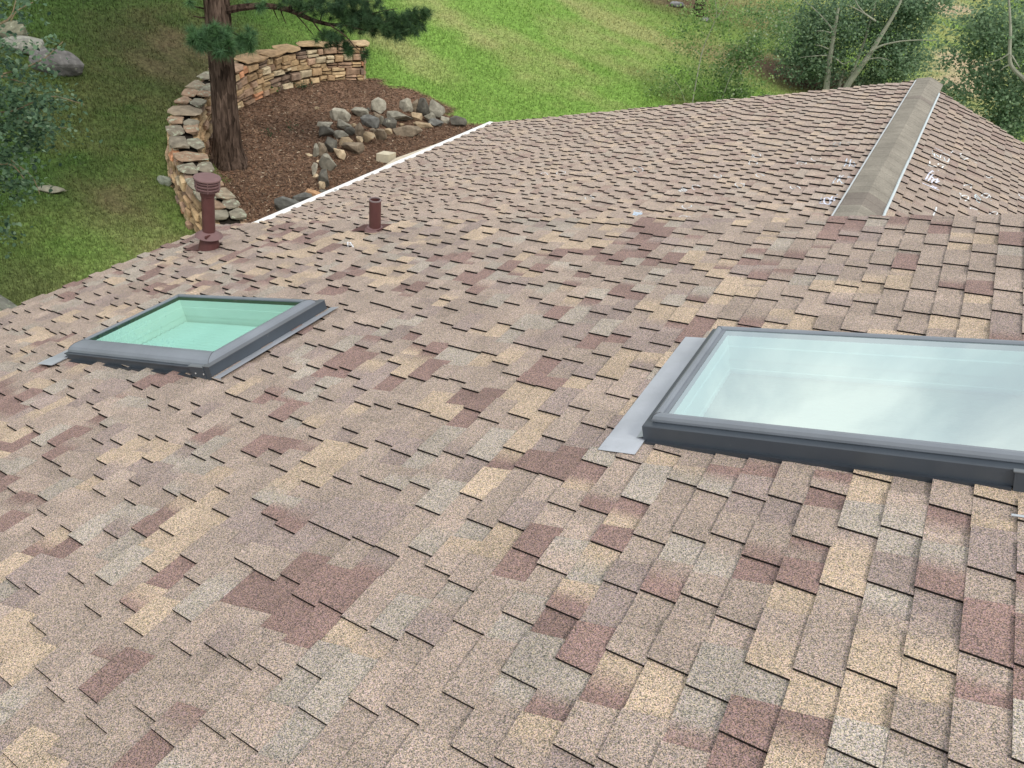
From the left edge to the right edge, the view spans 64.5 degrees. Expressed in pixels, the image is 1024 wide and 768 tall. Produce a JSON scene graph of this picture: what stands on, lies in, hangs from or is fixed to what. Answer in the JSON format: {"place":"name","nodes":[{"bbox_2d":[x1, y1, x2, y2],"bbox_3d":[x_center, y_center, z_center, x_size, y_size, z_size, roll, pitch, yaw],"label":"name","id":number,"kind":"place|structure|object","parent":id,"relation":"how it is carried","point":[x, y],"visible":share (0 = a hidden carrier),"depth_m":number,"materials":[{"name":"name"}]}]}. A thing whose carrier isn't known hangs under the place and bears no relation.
{"place":"outdoors","nodes":[
{"label":"outdoors","id":0,"kind":"place"},
{"bbox_2d":[0,0,1023,305],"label":"ground","id":1,"kind":"structure","parent":0,"point":[168,38],"depth_m":21.50,"materials":[{"name":"green plant"}]},
{"bbox_2d":[0,295,16,310],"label":"boulder","id":2,"kind":"object","parent":1,"relation":"on","point":[5,303],"visible":0.16,"depth_m":12.10,"materials":[{"name":"stone"}]},
{"bbox_2d":[0,20,27,37],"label":"boulder","id":3,"kind":"object","parent":1,"relation":"on","point":[13,26],"visible":0.55,"depth_m":18.73,"materials":[{"name":"beige stone"}]},
{"bbox_2d":[2,35,44,54],"bbox_3d":[-11.048,-7.779,18.747,1.771,0.413,0.551,11,35,5],"label":"boulder","id":4,"kind":"object","parent":1,"relation":"on","point":[20,43],"visible":0.59,"depth_m":18.60,"materials":[{"name":"stone"}]},
{"bbox_2d":[0,0,102,258],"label":"aspen tree","id":5,"kind":"object","parent":1,"relation":"on","point":[13,111],"visible":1,"depth_m":9.20,"materials":[{"name":"green plant"}]},
{"bbox_2d":[38,183,67,193],"bbox_3d":[-8.683,-3.681,15.277,0.548,0.114,0.303,10,35,2],"label":"boulder","id":6,"kind":"object","parent":1,"relation":"on","point":[46,188],"visible":0.81,"depth_m":15.21,"materials":[{"name":"grey stone"}]},
{"bbox_2d":[28,48,83,76],"bbox_3d":[-10.349,-7.152,18.537,1.190,1.007,0.591,3,35,-8],"label":"boulder","id":7,"kind":"object","parent":1,"relation":"on","point":[74,66],"visible":0.62,"depth_m":18.26,"materials":[{"name":"grey stone"}]},
{"bbox_2d":[157,175,172,186],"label":"boulder","id":8,"kind":"object","parent":1,"relation":"on","point":[165,180],"visible":0.98,"depth_m":16.34,"materials":[{"name":"grey stone"}]},
{"bbox_2d":[165,40,369,231],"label":"stone wall","id":9,"kind":"structure","parent":1,"relation":"on","point":[259,74],"depth_m":18.10,"materials":[{"name":"stone"}]},
{"bbox_2d":[274,196,298,210],"bbox_3d":[-4.555,-3.625,16.602,0.600,0.475,0.181,-3,36,-16],"label":"edging rock","id":10,"kind":"object","parent":1,"relation":"on","point":[281,202],"visible":0.54,"depth_m":16.48,"materials":[{"name":"grey stone"}]},
{"bbox_2d":[292,192,311,201],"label":"edging rock","id":11,"kind":"object","parent":1,"relation":"on","point":[303,196],"visible":0.73,"depth_m":16.93,"materials":[{"name":"grey stone"}]},
{"bbox_2d":[294,80,311,89],"bbox_3d":[-5.536,-7.868,21.195,0.523,0.309,0.605,-10,39,-24],"label":"weed","id":12,"kind":"object","parent":1,"relation":"on","point":[303,86],"visible":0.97,"depth_m":21.07,"materials":[{"name":"green plant"}]},
{"bbox_2d":[182,0,435,171],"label":"pine tree","id":13,"kind":"object","parent":1,"relation":"on","point":[216,41],"visible":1,"depth_m":16.26,"materials":[{"name":"green plant"}]},
{"bbox_2d":[305,188,320,196],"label":"edging rock","id":14,"kind":"object","parent":1,"relation":"on","point":[312,192],"visible":0.47,"depth_m":17.23,"materials":[{"name":"orange stone"}]},
{"bbox_2d":[311,163,317,174],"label":"edging rock","id":15,"kind":"object","parent":1,"relation":"on","point":[314,167],"visible":1,"depth_m":17.93,"materials":[{"name":"grey stone"}]},
{"bbox_2d":[313,143,318,156],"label":"edging rock","id":16,"kind":"object","parent":1,"relation":"on","point":[316,150],"visible":1,"depth_m":18.62,"materials":[{"name":"grey stone"}]},
{"bbox_2d":[318,181,325,188],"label":"edging rock","id":17,"kind":"object","parent":1,"relation":"on","point":[322,184],"visible":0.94,"depth_m":17.64,"materials":[{"name":"beige stone"}]},
{"bbox_2d":[318,142,327,156],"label":"edging rock","id":18,"kind":"object","parent":1,"relation":"on","point":[322,149],"visible":0.73,"depth_m":18.67,"materials":[{"name":"grey stone"}]},
{"bbox_2d":[318,169,329,186],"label":"edging rock","id":19,"kind":"object","parent":1,"relation":"on","point":[323,175],"visible":0.88,"depth_m":17.62,"materials":[{"name":"grey stone"}]},
{"bbox_2d":[317,122,332,126],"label":"edging rock","id":20,"kind":"object","parent":1,"relation":"on","point":[327,124],"visible":0.88,"depth_m":19.79,"materials":[{"name":"grey stone"}]},
{"bbox_2d":[319,126,333,135],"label":"edging rock","id":21,"kind":"object","parent":1,"relation":"on","point":[325,131],"visible":1,"depth_m":19.37,"materials":[{"name":"grey stone"}]},
{"bbox_2d":[319,153,336,170],"bbox_3d":[-4.167,-5.002,18.346,0.386,0.454,0.250,9,35,2],"label":"edging rock","id":22,"kind":"object","parent":1,"relation":"on","point":[326,161],"visible":0.98,"depth_m":18.24,"materials":[{"name":"grey stone"}]},
{"bbox_2d":[324,137,336,152],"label":"edging rock","id":23,"kind":"object","parent":1,"relation":"on","point":[330,143],"visible":0.81,"depth_m":18.92,"materials":[{"name":"grey stone"}]},
{"bbox_2d":[333,148,345,159],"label":"edging rock","id":24,"kind":"object","parent":1,"relation":"on","point":[340,154],"visible":1,"depth_m":18.78,"materials":[{"name":"beige stone"}]},
{"bbox_2d":[330,108,350,121],"bbox_3d":[-4.283,-6.705,20.281,0.515,0.342,0.230,-8,38,-21],"label":"edging rock","id":25,"kind":"object","parent":1,"relation":"on","point":[336,114],"visible":0.92,"depth_m":20.20,"materials":[{"name":"grey stone"}]},
{"bbox_2d":[333,130,348,138],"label":"edging rock","id":26,"kind":"object","parent":1,"relation":"on","point":[338,134],"visible":0.88,"depth_m":19.53,"materials":[{"name":"grey stone"}]},
{"bbox_2d":[205,78,481,222],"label":"bark mulch","id":27,"kind":"object","parent":1,"relation":"on","point":[288,182],"visible":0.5,"depth_m":19.08,"materials":[{"name":"brown wood"}]},
{"bbox_2d":[355,122,364,140],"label":"edging rock","id":28,"kind":"object","parent":27,"relation":"on","point":[359,130],"visible":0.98,"depth_m":19.59,"materials":[{"name":"stone"}]},
{"bbox_2d":[360,114,379,127],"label":"edging rock","id":29,"kind":"object","parent":27,"relation":"on","point":[369,120],"visible":1,"depth_m":20.26,"materials":[{"name":"grey stone"}]},
{"bbox_2d":[376,151,395,162],"bbox_3d":[-2.987,-5.380,19.245,0.416,0.210,0.252,8,35,0],"label":"paver block","id":30,"kind":"object","parent":27,"relation":"on","point":[385,156],"depth_m":19.16,"materials":[{"name":"stone"}]},
{"bbox_2d":[413,121,432,127],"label":"edging rock","id":31,"kind":"object","parent":27,"relation":"on","point":[422,124],"visible":0.89,"depth_m":20.86,"materials":[{"name":"beige stone"}]},
{"bbox_2d":[428,118,443,125],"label":"edging rock","id":32,"kind":"object","parent":27,"relation":"on","point":[434,122],"visible":1,"depth_m":21.00,"materials":[{"name":"grey stone"}]},
{"bbox_2d":[337,119,351,129],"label":"edging rock","id":33,"kind":"object","parent":1,"relation":"on","point":[342,124],"visible":0.95,"depth_m":19.91,"materials":[{"name":"grey stone"}]},
{"bbox_2d":[339,137,353,145],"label":"edging rock","id":34,"kind":"object","parent":1,"relation":"on","point":[344,139],"visible":0.5,"depth_m":19.31,"materials":[{"name":"beige stone"}]},
{"bbox_2d":[344,127,354,135],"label":"edging rock","id":35,"kind":"object","parent":1,"relation":"on","point":[350,131],"visible":0.84,"depth_m":19.77,"materials":[{"name":"grey stone"}]},
{"bbox_2d":[341,142,364,153],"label":"edging rock","id":36,"kind":"object","parent":1,"relation":"on","point":[356,147],"visible":0.99,"depth_m":19.15,"materials":[{"name":"brown stone"}]},
{"bbox_2d":[356,136,362,142],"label":"edging rock","id":37,"kind":"object","parent":1,"relation":"on","point":[359,138],"visible":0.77,"depth_m":19.56,"materials":[{"name":"beige stone"}]},
{"bbox_2d":[351,107,368,116],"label":"edging rock","id":38,"kind":"object","parent":1,"relation":"on","point":[359,111],"visible":0.77,"depth_m":20.55,"materials":[{"name":"grey stone"}]},
{"bbox_2d":[363,131,375,142],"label":"edging rock","id":39,"kind":"object","parent":1,"relation":"on","point":[368,136],"visible":1,"depth_m":19.64,"materials":[{"name":"beige stone"}]},
{"bbox_2d":[371,97,385,113],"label":"edging rock","id":40,"kind":"object","parent":1,"relation":"on","point":[378,105],"visible":0.94,"depth_m":20.90,"materials":[{"name":"grey stone"}]},
{"bbox_2d":[373,112,383,117],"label":"edging rock","id":41,"kind":"object","parent":1,"relation":"on","point":[375,114],"visible":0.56,"depth_m":20.76,"materials":[{"name":"stone"}]},
{"bbox_2d":[373,129,386,139],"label":"edging rock","id":42,"kind":"object","parent":1,"relation":"on","point":[380,134],"visible":0.95,"depth_m":19.91,"materials":[{"name":"brown stone"}]},
{"bbox_2d":[384,128,392,134],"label":"edging rock","id":43,"kind":"object","parent":1,"relation":"on","point":[388,131],"visible":0.77,"depth_m":20.26,"materials":[{"name":"beige stone"}]},
{"bbox_2d":[382,118,396,128],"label":"edging rock","id":44,"kind":"object","parent":1,"relation":"on","point":[390,123],"visible":0.91,"depth_m":20.48,"materials":[{"name":"grey stone"}]},
{"bbox_2d":[387,111,412,120],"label":"edging rock","id":45,"kind":"object","parent":1,"relation":"on","point":[397,116],"visible":0.88,"depth_m":20.79,"materials":[{"name":"grey stone"}]},
{"bbox_2d":[399,98,413,111],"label":"edging rock","id":46,"kind":"object","parent":1,"relation":"on","point":[405,104],"visible":0.97,"depth_m":21.21,"materials":[{"name":"grey stone"}]},
{"bbox_2d":[392,125,422,136],"bbox_3d":[-2.630,-6.395,20.436,0.756,0.276,0.299,2,35,-8],"label":"edging rock","id":47,"kind":"object","parent":1,"relation":"on","point":[408,131],"visible":1,"depth_m":20.34,"materials":[{"name":"beige stone"}]},
{"bbox_2d":[383,143,437,166],"bbox_3d":[-2.530,-4.879,18.872,0.983,0.475,4.068,20,36,16],"label":"concrete pad","id":48,"kind":"object","parent":1,"relation":"on","point":[399,158],"visible":0.1,"depth_m":19.40,"materials":[{"name":"beige concrete"}]},
{"bbox_2d":[412,99,418,111],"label":"edging rock","id":49,"kind":"object","parent":1,"relation":"on","point":[415,104],"visible":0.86,"depth_m":21.32,"materials":[{"name":"brown stone"}]},
{"bbox_2d":[411,112,421,120],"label":"edging rock","id":50,"kind":"object","parent":1,"relation":"on","point":[416,116],"visible":0.97,"depth_m":21.05,"materials":[{"name":"beige stone"}]},
{"bbox_2d":[417,98,428,115],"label":"edging rock","id":51,"kind":"object","parent":1,"relation":"on","point":[423,107],"visible":0.8,"depth_m":21.22,"materials":[{"name":"grey stone"}]},
{"bbox_2d":[424,112,435,120],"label":"edging rock","id":52,"kind":"object","parent":1,"relation":"on","point":[428,117],"visible":0.79,"depth_m":21.04,"materials":[{"name":"grey stone"}]},
{"bbox_2d":[429,99,444,118],"bbox_3d":[-1.974,-7.218,21.372,0.386,0.531,0.353,22,37,20],"label":"edging rock","id":53,"kind":"object","parent":1,"relation":"on","point":[437,109],"visible":0.84,"depth_m":21.29,"materials":[{"name":"grey stone"}]},
{"bbox_2d":[440,116,449,123],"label":"edging rock","id":54,"kind":"object","parent":1,"relation":"on","point":[445,119],"visible":0.88,"depth_m":21.27,"materials":[{"name":"grey stone"}]},
{"bbox_2d":[450,116,466,125],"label":"edging rock","id":55,"kind":"object","parent":1,"relation":"on","point":[457,121],"visible":1,"depth_m":21.17,"materials":[{"name":"grey stone"}]},
{"bbox_2d":[0,77,1023,767],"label":"house","id":56,"kind":"structure","parent":1,"relation":"on","point":[686,435],"depth_m":3.75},
{"bbox_2d":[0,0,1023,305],"bbox_3d":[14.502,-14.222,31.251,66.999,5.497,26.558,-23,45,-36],"label":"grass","id":57,"kind":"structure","parent":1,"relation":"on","point":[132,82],"depth_m":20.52,"materials":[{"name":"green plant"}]},
{"bbox_2d":[670,1,684,6],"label":"boulder","id":58,"kind":"object","parent":1,"relation":"on","point":[675,3],"visible":0.89,"depth_m":31.45,"materials":[{"name":"grey stone"}]},
{"bbox_2d":[691,0,705,16],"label":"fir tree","id":59,"kind":"object","parent":1,"relation":"on","point":[700,5],"visible":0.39,"depth_m":30.72,"materials":[{"name":"green plant"}]},
{"bbox_2d":[636,0,784,106],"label":"bush","id":60,"kind":"object","parent":1,"relation":"on","point":[699,63],"visible":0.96,"depth_m":23.34,"materials":[{"name":"green plant"}]},
{"bbox_2d":[693,0,807,99],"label":"shrub","id":61,"kind":"object","parent":1,"relation":"on","point":[746,51],"visible":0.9,"depth_m":23.51,"materials":[{"name":"green plant"}]},
{"bbox_2d":[766,0,967,89],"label":"aspen tree","id":62,"kind":"object","parent":1,"relation":"on","point":[833,53],"visible":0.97,"depth_m":24.94,"materials":[{"name":"green plant"}]},
{"bbox_2d":[905,0,1023,140],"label":"aspen tree","id":63,"kind":"object","parent":1,"relation":"on","point":[983,30],"visible":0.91,"depth_m":19.59,"materials":[{"name":"green plant"}]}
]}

